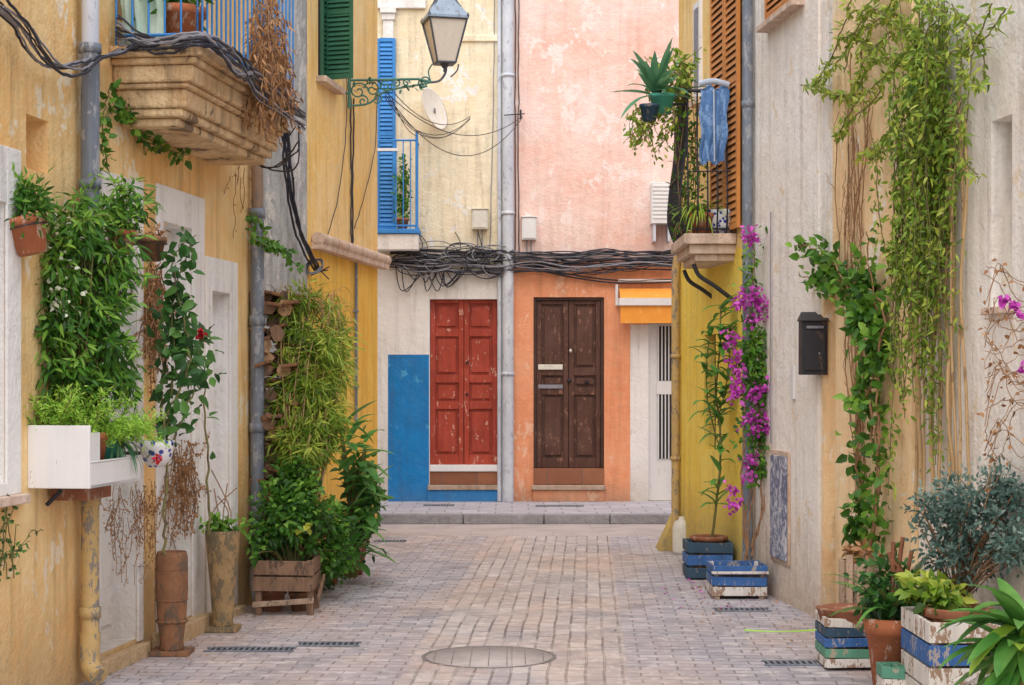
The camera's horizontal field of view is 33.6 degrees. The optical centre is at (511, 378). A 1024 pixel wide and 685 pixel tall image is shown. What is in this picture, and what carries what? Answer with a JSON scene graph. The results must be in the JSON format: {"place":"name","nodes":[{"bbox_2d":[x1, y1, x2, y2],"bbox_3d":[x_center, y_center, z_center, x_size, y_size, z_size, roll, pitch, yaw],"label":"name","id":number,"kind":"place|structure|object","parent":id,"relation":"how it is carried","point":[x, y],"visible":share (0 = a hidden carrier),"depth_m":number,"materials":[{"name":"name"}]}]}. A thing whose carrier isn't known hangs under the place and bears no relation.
{"place":"outdoors","nodes":[
{"label":"outdoors","id":0,"kind":"place"},
{"bbox_2d":[78,536,872,684],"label":"alley paving","id":1,"kind":"structure","parent":0,"point":[457,596],"depth_m":11.62,"materials":[{"name":"grey stone"}]},
{"bbox_2d":[149,550,194,656],"bbox_3d":[-2.094,1.379,10.458,0.240,0.633,0.222,0,0,0],"label":"tall clay urn","id":2,"kind":"object","parent":1,"relation":"on","point":[171,581],"visible":0.99,"depth_m":10.37,"materials":[{"name":"brown ceramic"}]},
{"bbox_2d":[199,470,249,632],"bbox_3d":[-1.938,1.151,11.424,0.332,1.087,0.251,0,0,-16],"label":"tall clay urn","id":3,"kind":"object","parent":1,"relation":"on","point":[222,539],"visible":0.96,"depth_m":11.35,"materials":[{"name":"brown ceramic"}]},
{"bbox_2d":[203,646,296,651],"bbox_3d":[-1.637,1.690,10.613,0.561,0.008,0.160,0,0,0],"label":"drain grate","id":4,"kind":"object","parent":1,"relation":"on","point":[250,648],"visible":1,"depth_m":10.61,"materials":[{"name":"grey metal"}]},
{"bbox_2d":[247,290,305,565],"bbox_3d":[-1.814,0.362,12.970,0.459,2.074,0.834,0,0,0],"label":"log pile","id":5,"kind":"object","parent":1,"relation":"on","point":[274,332],"visible":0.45,"depth_m":12.72,"materials":[{"name":"brown wood"}]},
{"bbox_2d":[252,554,324,614],"bbox_3d":[-1.621,1.498,12.374,0.481,0.396,0.452,0,0,0],"label":"wooden planter","id":6,"kind":"object","parent":1,"relation":"on","point":[274,582],"visible":0.98,"depth_m":12.16,"materials":[{"name":"brown wood"}]},
{"bbox_2d":[242,451,360,585],"bbox_3d":[-1.455,1.073,12.777,0.673,1.073,1.556,0,0,21],"label":"leafy shrub","id":7,"kind":"object","parent":6,"relation":"in","point":[285,524],"visible":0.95,"depth_m":12.41,"materials":[{"name":"green plant"}]},
{"bbox_2d":[263,276,367,560],"bbox_3d":[-1.509,0.383,12.981,0.857,2.359,1.176,0,0,0],"label":"bamboo shrub","id":8,"kind":"object","parent":6,"relation":"in","point":[315,419],"visible":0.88,"depth_m":12.76,"materials":[{"name":"green plant"}]},
{"bbox_2d":[267,274,356,332],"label":"bamboo foliage","id":9,"kind":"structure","parent":8,"relation":"on","point":[330,303],"depth_m":12.97,"materials":[{"name":"green plant"}]},
{"bbox_2d":[295,641,360,646],"bbox_3d":[-1.170,1.690,10.822,0.405,0.008,0.160,0,0,0],"label":"drain grate","id":10,"kind":"object","parent":1,"relation":"on","point":[328,644],"visible":1,"depth_m":10.80,"materials":[{"name":"grey metal"}]},
{"bbox_2d":[319,400,397,590],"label":"broadleaf plant","id":11,"kind":"object","parent":1,"relation":"on","point":[363,485],"visible":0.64,"depth_m":13.99,"materials":[{"name":"green plant"}]},
{"bbox_2d":[373,540,406,541],"bbox_3d":[-1.269,1.690,17.688,0.336,0.008,0.160,0,0,0],"label":"drain grate","id":12,"kind":"object","parent":1,"relation":"on","point":[390,541],"visible":0.94,"depth_m":17.61,"materials":[{"name":"grey metal"}]},
{"bbox_2d":[118,538,795,679],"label":"fallen leaves","id":13,"kind":"object","parent":1,"relation":"on","point":[529,576],"visible":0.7,"depth_m":12.63,"materials":[{"name":"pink plant"}]},
{"bbox_2d":[422,646,555,667],"bbox_3d":[-0.140,1.693,10.350,0.820,0.005,0.820,0,0,0],"label":"manhole cover","id":14,"kind":"object","parent":1,"relation":"on","point":[488,656],"visible":1,"depth_m":10.32,"materials":[{"name":"metal"}]},
{"bbox_2d":[655,515,671,550],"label":"corner buttress","id":15,"kind":"structure","parent":1,"relation":"on","point":[663,543],"depth_m":16.70,"materials":[{"name":"paint"}]},
{"bbox_2d":[673,516,685,554],"bbox_3d":[1.645,1.515,16.450,0.180,0.360,0.177,0,0,0],"label":"plastic jug","id":16,"kind":"object","parent":1,"relation":"on","point":[679,529],"visible":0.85,"depth_m":16.38,"materials":[{"name":"white plastic"}]},
{"bbox_2d":[682,534,733,577],"bbox_3d":[1.668,1.512,14.499,0.395,0.343,0.403,0,0,0],"label":"blue crate planter","id":17,"kind":"object","parent":1,"relation":"on","point":[699,551],"visible":0.81,"depth_m":14.30,"materials":[{"name":"paint"}]},
{"bbox_2d":[688,294,736,536],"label":"potted oleander","id":18,"kind":"object","parent":17,"relation":"on","point":[717,414],"visible":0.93,"depth_m":14.39,"materials":[{"name":"green plant"}]},
{"bbox_2d":[706,561,768,598],"bbox_3d":[1.750,1.566,13.238,0.440,0.257,0.425,0,0,0],"label":"striped crate planter","id":19,"kind":"object","parent":1,"relation":"on","point":[736,578],"visible":1,"depth_m":13.05,"materials":[{"name":"white paint"}]},
{"bbox_2d":[718,224,769,560],"bbox_3d":[1.931,0.116,13.423,0.613,2.671,0.399,0,0,0],"label":"bougainvillea","id":20,"kind":"object","parent":19,"relation":"in","point":[755,394],"visible":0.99,"depth_m":13.38,"materials":[{"name":"purple plant"}]},
{"bbox_2d":[712,607,771,610],"bbox_3d":[1.684,1.690,12.442,0.413,0.008,0.160,0,0,0],"label":"drain grate","id":21,"kind":"object","parent":1,"relation":"on","point":[742,608],"visible":1,"depth_m":12.46,"materials":[{"name":"grey metal"}]},
{"bbox_2d":[744,629,815,631],"bbox_3d":[1.810,1.694,11.396,0.496,0.020,0.066,0,0,0],"label":"garden hose","id":22,"kind":"object","parent":1,"relation":"on","point":[779,631],"visible":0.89,"depth_m":11.39,"materials":[{"name":"green rubber"}]},
{"bbox_2d":[761,660,820,665],"bbox_3d":[1.659,1.690,10.102,0.333,0.008,0.160,0,0,0],"label":"drain grate","id":23,"kind":"object","parent":1,"relation":"on","point":[790,663],"visible":1,"depth_m":10.09,"materials":[{"name":"grey metal"}]},
{"bbox_2d":[815,603,870,667],"bbox_3d":[1.990,1.515,10.020,0.396,0.330,0.396,0,0,0],"label":"striped crate planter","id":24,"kind":"object","parent":1,"relation":"on","point":[841,641],"visible":0.67,"depth_m":9.85,"materials":[{"name":"white paint"}]},
{"bbox_2d":[839,538,882,603],"bbox_3d":[2.132,1.321,10.340,0.279,0.718,0.259,0,0,0],"label":"stump planter","id":25,"kind":"object","parent":1,"relation":"on","point":[848,565],"visible":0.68,"depth_m":10.28,"materials":[{"name":"grey wood"}]},
{"bbox_2d":[821,0,918,603],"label":"peach plaster house","id":26,"kind":"structure","parent":1,"relation":"on","point":[838,484],"depth_m":11.35,"materials":[{"name":"paint"}]},
{"bbox_2d":[785,229,900,552],"bbox_3d":[2.153,0.049,11.227,0.365,2.157,2.074,0,0,-4],"label":"climbing vine","id":27,"kind":"object","parent":26,"relation":"attached to","point":[864,315],"visible":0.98,"depth_m":10.59,"materials":[{"name":"green plant"}]},
{"bbox_2d":[825,53,872,549],"bbox_3d":[2.234,-0.503,11.304,0.034,3.316,1.006,0,0,-7],"label":"bare creeper","id":28,"kind":"object","parent":26,"relation":"attached to","point":[851,364],"visible":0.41,"depth_m":11.18,"materials":[{"name":"brown plant"}]},
{"bbox_2d":[801,0,1014,516],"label":"hanging vine","id":29,"kind":"object","parent":26,"relation":"attached to","point":[922,183],"visible":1,"depth_m":9.56,"materials":[{"name":"green plant"}]},
{"bbox_2d":[827,537,950,684],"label":"terracotta planter","id":30,"kind":"object","parent":1,"relation":"on","point":[881,626],"visible":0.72,"depth_m":9.11,"materials":[{"name":"ceramic"}]},
{"bbox_2d":[876,662,904,684],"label":"green crate","id":31,"kind":"object","parent":1,"relation":"on","point":[890,673],"visible":1,"depth_m":8.85,"materials":[{"name":"paint"}]},
{"bbox_2d":[901,603,1006,684],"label":"striped crate planter","id":32,"kind":"object","parent":1,"relation":"on","point":[924,654],"visible":0.5,"depth_m":8.38,"materials":[{"name":"white paint"}]},
{"bbox_2d":[899,454,1023,596],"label":"silver bush","id":33,"kind":"object","parent":32,"relation":"in","point":[964,553],"visible":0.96,"depth_m":8.68,"materials":[{"name":"blue plant"}]},
{"bbox_2d":[893,568,1023,684],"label":"broadleaf yucca","id":34,"kind":"object","parent":1,"relation":"on","point":[997,654],"visible":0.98,"depth_m":7.62,"materials":[{"name":"green plant"}]},
{"bbox_2d":[371,524,665,535],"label":"cross street","id":35,"kind":"structure","parent":0,"point":[524,529],"depth_m":19.04,"materials":[{"name":"grey stone"}]},
{"bbox_2d":[378,501,670,523],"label":"pavement","id":36,"kind":"structure","parent":0,"point":[530,512],"depth_m":19.93,"materials":[{"name":"stone"}]},
{"bbox_2d":[423,504,454,505],"bbox_3d":[-0.908,1.569,21.081,0.387,0.008,0.200,0,0,0],"label":"drain grate","id":37,"kind":"object","parent":36,"relation":"on","point":[438,504],"visible":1,"depth_m":21.06,"materials":[{"name":"grey metal"}]},
{"bbox_2d":[428,464,498,501],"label":"door steps","id":38,"kind":"structure","parent":36,"relation":"on","point":[463,483],"depth_m":21.79,"materials":[{"name":"white paint"}]},
{"bbox_2d":[536,505,583,506],"bbox_3d":[0.589,1.569,20.973,0.595,0.008,0.160,0,0,0],"label":"drain grate","id":39,"kind":"object","parent":36,"relation":"on","point":[559,505],"visible":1,"depth_m":20.93,"materials":[{"name":"grey metal"}]},
{"bbox_2d":[532,468,605,501],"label":"door steps","id":40,"kind":"structure","parent":36,"relation":"on","point":[568,485],"depth_m":21.76,"materials":[{"name":"brown tile"}]},
{"label":"ground","id":41,"kind":"structure","parent":0,"visible":0},
{"bbox_2d":[0,0,257,684],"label":"walls","id":42,"kind":"structure","parent":41,"relation":"on","point":[40,593],"depth_m":9.33,"materials":[{"name":"paint"}]},
{"bbox_2d":[0,494,42,580],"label":"wall creeper","id":43,"kind":"object","parent":42,"relation":"attached to","point":[12,550],"depth_m":8.44,"materials":[{"name":"green plant"}]},
{"bbox_2d":[4,162,72,256],"bbox_3d":[-2.437,-0.859,8.565,0.419,0.482,0.334,0,0,0],"label":"hanging flowerpot","id":44,"kind":"object","parent":42,"relation":"hanging from","point":[28,232],"visible":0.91,"depth_m":8.54,"materials":[{"name":"ceramic"}]},
{"bbox_2d":[79,0,107,684],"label":"drainpipe","id":45,"kind":"object","parent":42,"relation":"attached to","point":[94,671],"visible":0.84,"depth_m":9.34,"materials":[{"name":"grey metal"}]},
{"bbox_2d":[23,381,169,505],"bbox_3d":[-2.325,0.325,9.072,0.719,0.698,1.005,0,0,36],"label":"white planter box","id":46,"kind":"object","parent":42,"relation":"attached to","point":[73,455],"visible":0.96,"depth_m":8.83,"materials":[{"name":"paint"}]},
{"bbox_2d":[34,172,166,417],"bbox_3d":[-2.259,-0.397,9.165,0.638,1.489,0.950,0,0,36],"label":"jasmine bush","id":47,"kind":"object","parent":46,"relation":"in","point":[88,338],"visible":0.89,"depth_m":9.02,"materials":[{"name":"green plant"}]},
{"bbox_2d":[0,144,245,675],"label":"door surrounds","id":48,"kind":"object","parent":42,"relation":"attached to","point":[183,209],"visible":0.7,"depth_m":10.75,"materials":[{"name":"paint"}]},
{"bbox_2d":[100,201,151,253],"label":"plant","id":49,"kind":"object","parent":42,"relation":"attached to","point":[125,239],"visible":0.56,"depth_m":9.30,"materials":[{"name":"plant"}]},
{"bbox_2d":[101,479,160,585],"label":"wall creeper","id":50,"kind":"object","parent":42,"relation":"attached to","point":[139,530],"depth_m":10.18,"materials":[{"name":"brown plant"}]},
{"bbox_2d":[101,244,170,626],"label":"whitewashed doors","id":51,"kind":"structure","parent":42,"relation":"attached to","point":[107,588],"depth_m":10.20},
{"bbox_2d":[108,222,169,261],"bbox_3d":[-2.164,-0.802,9.908,0.366,0.233,0.199,0,0,0],"label":"hanging flowerpot","id":52,"kind":"object","parent":42,"relation":"attached to","point":[155,247],"visible":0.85,"depth_m":9.85,"materials":[{"name":"ceramic"}]},
{"bbox_2d":[123,440,174,466],"bbox_3d":[-2.153,0.434,9.850,0.394,0.155,0.210,0,0,0],"label":"painted hanging pot","id":53,"kind":"object","parent":42,"relation":"attached to","point":[165,452],"visible":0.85,"depth_m":9.78,"materials":[{"name":"white ceramic"}]},
{"bbox_2d":[0,0,305,171],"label":"wall cables","id":54,"kind":"object","parent":42,"relation":"attached to","point":[185,40],"depth_m":9.80,"materials":[{"name":"rubber"}]},
{"bbox_2d":[125,262,189,393],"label":"dry creeper","id":55,"kind":"object","parent":42,"relation":"attached to","point":[151,322],"visible":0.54,"depth_m":10.47,"materials":[{"name":"brown plant"}]},
{"bbox_2d":[143,432,211,549],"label":"dry creeper","id":56,"kind":"object","parent":42,"relation":"attached to","point":[181,472],"visible":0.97,"depth_m":11.05,"materials":[{"name":"brown plant"}]},
{"bbox_2d":[145,226,226,554],"bbox_3d":[-1.921,0.071,10.230,0.419,1.901,1.191,0,0,0],"label":"climbing rose","id":57,"kind":"object","parent":42,"relation":"attached to","point":[180,349],"visible":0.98,"depth_m":9.83,"materials":[{"name":"green plant"}]},
{"bbox_2d":[100,78,304,274],"bbox_3d":[-2.024,-1.272,11.571,0.198,0.886,4.105,0,0,9],"label":"ivy","id":58,"kind":"object","parent":42,"relation":"attached to","point":[273,246],"visible":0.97,"depth_m":10.35,"materials":[{"name":"green plant"}]},
{"bbox_2d":[109,0,299,165],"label":"stone balcony","id":59,"kind":"structure","parent":42,"relation":"attached to","point":[192,98],"depth_m":10.11,"materials":[{"name":"stone"}]},
{"bbox_2d":[134,0,215,32],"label":"balcony flowerpot","id":60,"kind":"object","parent":59,"relation":"on","point":[173,16],"visible":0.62,"depth_m":9.98,"materials":[{"name":"ceramic"}]},
{"bbox_2d":[241,0,303,147],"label":"dried hanging plant","id":61,"kind":"object","parent":59,"relation":"hanging from","point":[262,48],"visible":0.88,"depth_m":11.04,"materials":[{"name":"brown plant"}]},
{"bbox_2d":[224,165,251,238],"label":"dry creeper","id":62,"kind":"object","parent":42,"relation":"attached to","point":[234,204],"visible":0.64,"depth_m":12.28,"materials":[{"name":"brown plant"}]},
{"bbox_2d":[249,165,264,601],"bbox_3d":[-1.875,-0.031,12.628,0.121,3.437,0.224,0,0,-31],"label":"drainpipe","id":63,"kind":"object","parent":42,"relation":"attached to","point":[256,324],"visible":0.55,"depth_m":12.63,"materials":[{"name":"grey metal"}]},
{"bbox_2d":[258,0,306,388],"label":"grey render house","id":64,"kind":"structure","parent":41,"relation":"on","point":[277,272],"depth_m":15.39,"materials":[{"name":"paint"}]},
{"bbox_2d":[307,0,377,542],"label":"walls","id":65,"kind":"structure","parent":41,"relation":"on","point":[326,117],"depth_m":17.66,"materials":[{"name":"paint"}]},
{"bbox_2d":[281,79,377,279],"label":"wall cables","id":66,"kind":"object","parent":65,"relation":"attached to","point":[290,193],"depth_m":15.81,"materials":[{"name":"rubber"}]},
{"bbox_2d":[320,0,352,79],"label":"window shutters","id":67,"kind":"object","parent":65,"relation":"attached to","point":[336,39],"depth_m":16.52,"materials":[{"name":"green paint"}]},
{"bbox_2d":[311,75,391,269],"bbox_3d":[-1.631,-2.070,17.608,0.132,1.680,3.072,0,0,8],"label":"tiled ledge","id":68,"kind":"object","parent":65,"relation":"attached to","point":[330,245],"visible":1,"depth_m":16.91,"materials":[{"name":"stone"}]},
{"bbox_2d":[353,262,358,422],"bbox_3d":[-1.639,-0.360,17.828,0.055,1.720,0.060,0,0,8],"label":"thin drainpipe","id":69,"kind":"object","parent":65,"relation":"attached to","point":[355,311],"visible":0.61,"depth_m":17.81,"materials":[{"name":"grey metal"}]},
{"bbox_2d":[345,0,469,108],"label":"street lantern","id":70,"kind":"object","parent":65,"relation":"attached to","point":[443,23],"visible":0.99,"depth_m":17.30,"materials":[{"name":"metal"}]},
{"bbox_2d":[378,0,496,500],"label":"walls","id":71,"kind":"structure","parent":41,"relation":"on","point":[453,190],"depth_m":21.80,"materials":[{"name":"beige paint"}]},
{"bbox_2d":[378,38,395,228],"bbox_3d":[-1.614,-3.140,21.765,0.243,2.456,0.030,0,0,0],"label":"blue shutter","id":72,"kind":"object","parent":71,"relation":"attached to","point":[386,127],"visible":0.9,"depth_m":21.75,"materials":[{"name":"paint"}]},
{"bbox_2d":[378,132,420,251],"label":"blue balcony","id":73,"kind":"structure","parent":71,"relation":"attached to","point":[396,239],"depth_m":21.38,"materials":[{"name":"paint"}]},
{"bbox_2d":[391,153,412,228],"bbox_3d":[-1.405,-2.381,21.545,0.299,0.973,0.334,0,0,0],"label":"balcony potted tree","id":74,"kind":"object","parent":73,"relation":"on","point":[399,201],"visible":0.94,"depth_m":21.52,"materials":[{"name":"green plant"}]},
{"bbox_2d":[422,87,447,128],"bbox_3d":[-0.977,-3.423,21.507,0.226,0.542,0.571,0,0,14],"label":"satellite dish","id":75,"kind":"object","parent":71,"relation":"attached to","point":[434,107],"visible":0.98,"depth_m":21.56,"materials":[{"name":"white metal"}]},
{"bbox_2d":[378,0,496,41],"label":"cornice","id":76,"kind":"structure","parent":71,"relation":"attached to","point":[387,8],"depth_m":21.74,"materials":[{"name":"beige paint"}]},
{"bbox_2d":[430,300,496,464],"bbox_3d":[-0.621,0.043,21.889,0.862,2.127,0.092,0,0,0],"label":"red door","id":77,"kind":"structure","parent":71,"relation":"attached to","point":[463,382],"depth_m":21.90,"materials":[{"name":"paint"}]},
{"bbox_2d":[471,208,487,257],"bbox_3d":[-0.411,-1.862,21.729,0.218,0.628,0.138,0,0,0],"label":"electrical box","id":78,"kind":"object","parent":71,"relation":"attached to","point":[479,218],"visible":1,"depth_m":21.67,"materials":[{"name":"beige plastic"}]},
{"bbox_2d":[497,0,514,501],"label":"drainpipe","id":79,"kind":"object","parent":71,"relation":"attached to","point":[505,280],"visible":1,"depth_m":21.67,"materials":[{"name":"grey metal"}]},
{"bbox_2d":[514,0,678,500],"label":"walls","id":80,"kind":"structure","parent":41,"relation":"on","point":[587,177],"depth_m":21.80,"materials":[{"name":"pink paint"}]},
{"bbox_2d":[489,0,524,255],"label":"wall cables","id":81,"kind":"object","parent":80,"relation":"attached to","point":[518,114],"depth_m":21.78,"materials":[{"name":"rubber"}]},
{"bbox_2d":[385,91,522,155],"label":"overhead cables","id":82,"kind":"object","parent":81,"relation":"attached to","point":[415,130],"visible":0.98,"depth_m":19.53,"materials":[{"name":"rubber"}]},
{"bbox_2d":[521,216,536,255],"bbox_3d":[0.218,-1.800,21.729,0.201,0.550,0.138,0,0,0],"label":"electrical box","id":83,"kind":"object","parent":80,"relation":"attached to","point":[528,227],"visible":1,"depth_m":21.67,"materials":[{"name":"white plastic"}]},
{"bbox_2d":[389,232,676,291],"bbox_3d":[0.231,-1.492,21.681,3.786,0.781,0.189,0,0,0],"label":"cable bundle","id":84,"kind":"object","parent":80,"relation":"attached to","point":[423,257],"visible":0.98,"depth_m":21.65,"materials":[{"name":"rubber"}]},
{"bbox_2d":[534,297,603,467],"bbox_3d":[0.729,0.052,21.878,0.898,2.194,0.093,0,0,0],"label":"brown door","id":85,"kind":"structure","parent":80,"relation":"attached to","point":[585,380],"depth_m":21.88,"materials":[{"name":"brown wood"}]},
{"bbox_2d":[615,279,670,322],"bbox_3d":[1.769,-0.991,21.650,0.889,0.573,0.300,0,0,0],"label":"orange awning","id":86,"kind":"object","parent":80,"relation":"attached to","point":[644,305],"visible":0.67,"depth_m":21.53,"materials":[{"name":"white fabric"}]},
{"bbox_2d":[648,324,670,500],"bbox_3d":[1.933,0.433,21.889,0.354,2.274,0.058,0,0,0],"label":"white grille door","id":87,"kind":"structure","parent":80,"relation":"attached to","point":[659,412],"depth_m":21.89,"materials":[{"name":"metal"}]},
{"bbox_2d":[650,182,670,242],"bbox_3d":[1.912,-2.117,21.654,0.285,0.746,0.288,0,0,0],"label":"air conditioner","id":88,"kind":"object","parent":80,"relation":"attached to","point":[659,192],"visible":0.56,"depth_m":21.52,"materials":[{"name":"white plastic"}]},
{"bbox_2d":[679,0,741,560],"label":"walls","id":89,"kind":"structure","parent":41,"relation":"on","point":[698,468],"depth_m":15.61,"materials":[{"name":"paint"}]},
{"bbox_2d":[670,255,680,550],"bbox_3d":[1.604,0.236,16.614,0.109,2.887,0.108,0,0,0],"label":"drainpipe","id":90,"kind":"object","parent":89,"relation":"attached to","point":[675,357],"visible":0.85,"depth_m":16.59,"materials":[{"name":"metal"}]},
{"bbox_2d":[667,89,736,298],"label":"iron balcony","id":91,"kind":"structure","parent":89,"relation":"attached to","point":[696,251],"depth_m":14.45,"materials":[{"name":"metal"}]},
{"bbox_2d":[612,39,706,167],"bbox_3d":[1.254,-2.328,14.372,0.752,1.049,0.957,0,0,25],"label":"agave planter","id":92,"kind":"object","parent":91,"relation":"on","point":[657,78],"visible":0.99,"depth_m":14.31,"materials":[{"name":"teal ceramic"}]},
{"bbox_2d":[666,79,708,240],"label":"railing vine","id":93,"kind":"object","parent":91,"relation":"on","point":[694,168],"visible":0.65,"depth_m":14.68,"materials":[{"name":"green plant"}]},
{"bbox_2d":[671,200,729,234],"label":"spider plant","id":94,"kind":"object","parent":91,"relation":"on","point":[693,220],"visible":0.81,"depth_m":14.40,"materials":[{"name":"plant"}]},
{"bbox_2d":[699,78,729,164],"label":"hanging jeans","id":95,"kind":"object","parent":91,"relation":"hanging from","point":[714,102],"visible":1,"depth_m":14.31,"materials":[{"name":"blue fabric"}]},
{"bbox_2d":[709,209,733,232],"bbox_3d":[1.800,-1.340,14.500,0.250,0.200,0.250,0,0,0],"label":"painted ceramic pot","id":96,"kind":"object","parent":91,"relation":"on","point":[721,220],"visible":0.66,"depth_m":14.39,"materials":[{"name":"ceramic"}]},
{"bbox_2d":[688,0,739,229],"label":"balcony shutters","id":97,"kind":"object","parent":89,"relation":"attached to","point":[725,40],"visible":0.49,"depth_m":14.53,"materials":[{"name":"brown wood"}]},
{"bbox_2d":[753,0,820,616],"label":"walls","id":98,"kind":"structure","parent":41,"relation":"on","point":[786,141],"depth_m":12.71,"materials":[{"name":"white paint"}]},
{"bbox_2d":[741,0,753,560],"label":"drainpipe","id":99,"kind":"object","parent":98,"relation":"attached to","point":[747,103],"visible":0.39,"depth_m":13.72,"materials":[{"name":"metal"}]},
{"bbox_2d":[770,449,790,566],"bbox_3d":[2.041,0.976,12.945,0.035,0.857,0.501,0,0,-6],"label":"meter door","id":100,"kind":"structure","parent":98,"relation":"attached to","point":[780,506],"depth_m":12.86,"materials":[{"name":"metal"}]},
{"bbox_2d":[756,0,804,32],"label":"window sill","id":101,"kind":"structure","parent":98,"relation":"attached to","point":[777,12],"depth_m":12.89,"materials":[{"name":"beige stone"}]},
{"bbox_2d":[770,212,794,442],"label":"wall fittings","id":102,"kind":"object","parent":98,"relation":"attached to","point":[792,381],"depth_m":13.21,"materials":[{"name":"white plastic"}]},
{"bbox_2d":[797,312,829,374],"bbox_3d":[2.168,-0.251,11.966,0.290,0.447,0.187,0,0,0],"label":"wall mailbox","id":103,"kind":"object","parent":98,"relation":"attached to","point":[813,343],"depth_m":11.89,"materials":[{"name":"black metal"}]},
{"bbox_2d":[919,0,1023,610],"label":"whitewashed house","id":104,"kind":"structure","parent":41,"relation":"on","point":[995,221],"depth_m":9.05,"materials":[{"name":"white paint"}]},
{"bbox_2d":[976,258,1023,508],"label":"pink bougainvillea","id":105,"kind":"object","parent":104,"relation":"attached to","point":[1005,300],"visible":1,"depth_m":8.33,"materials":[{"name":"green plant"}]}
]}

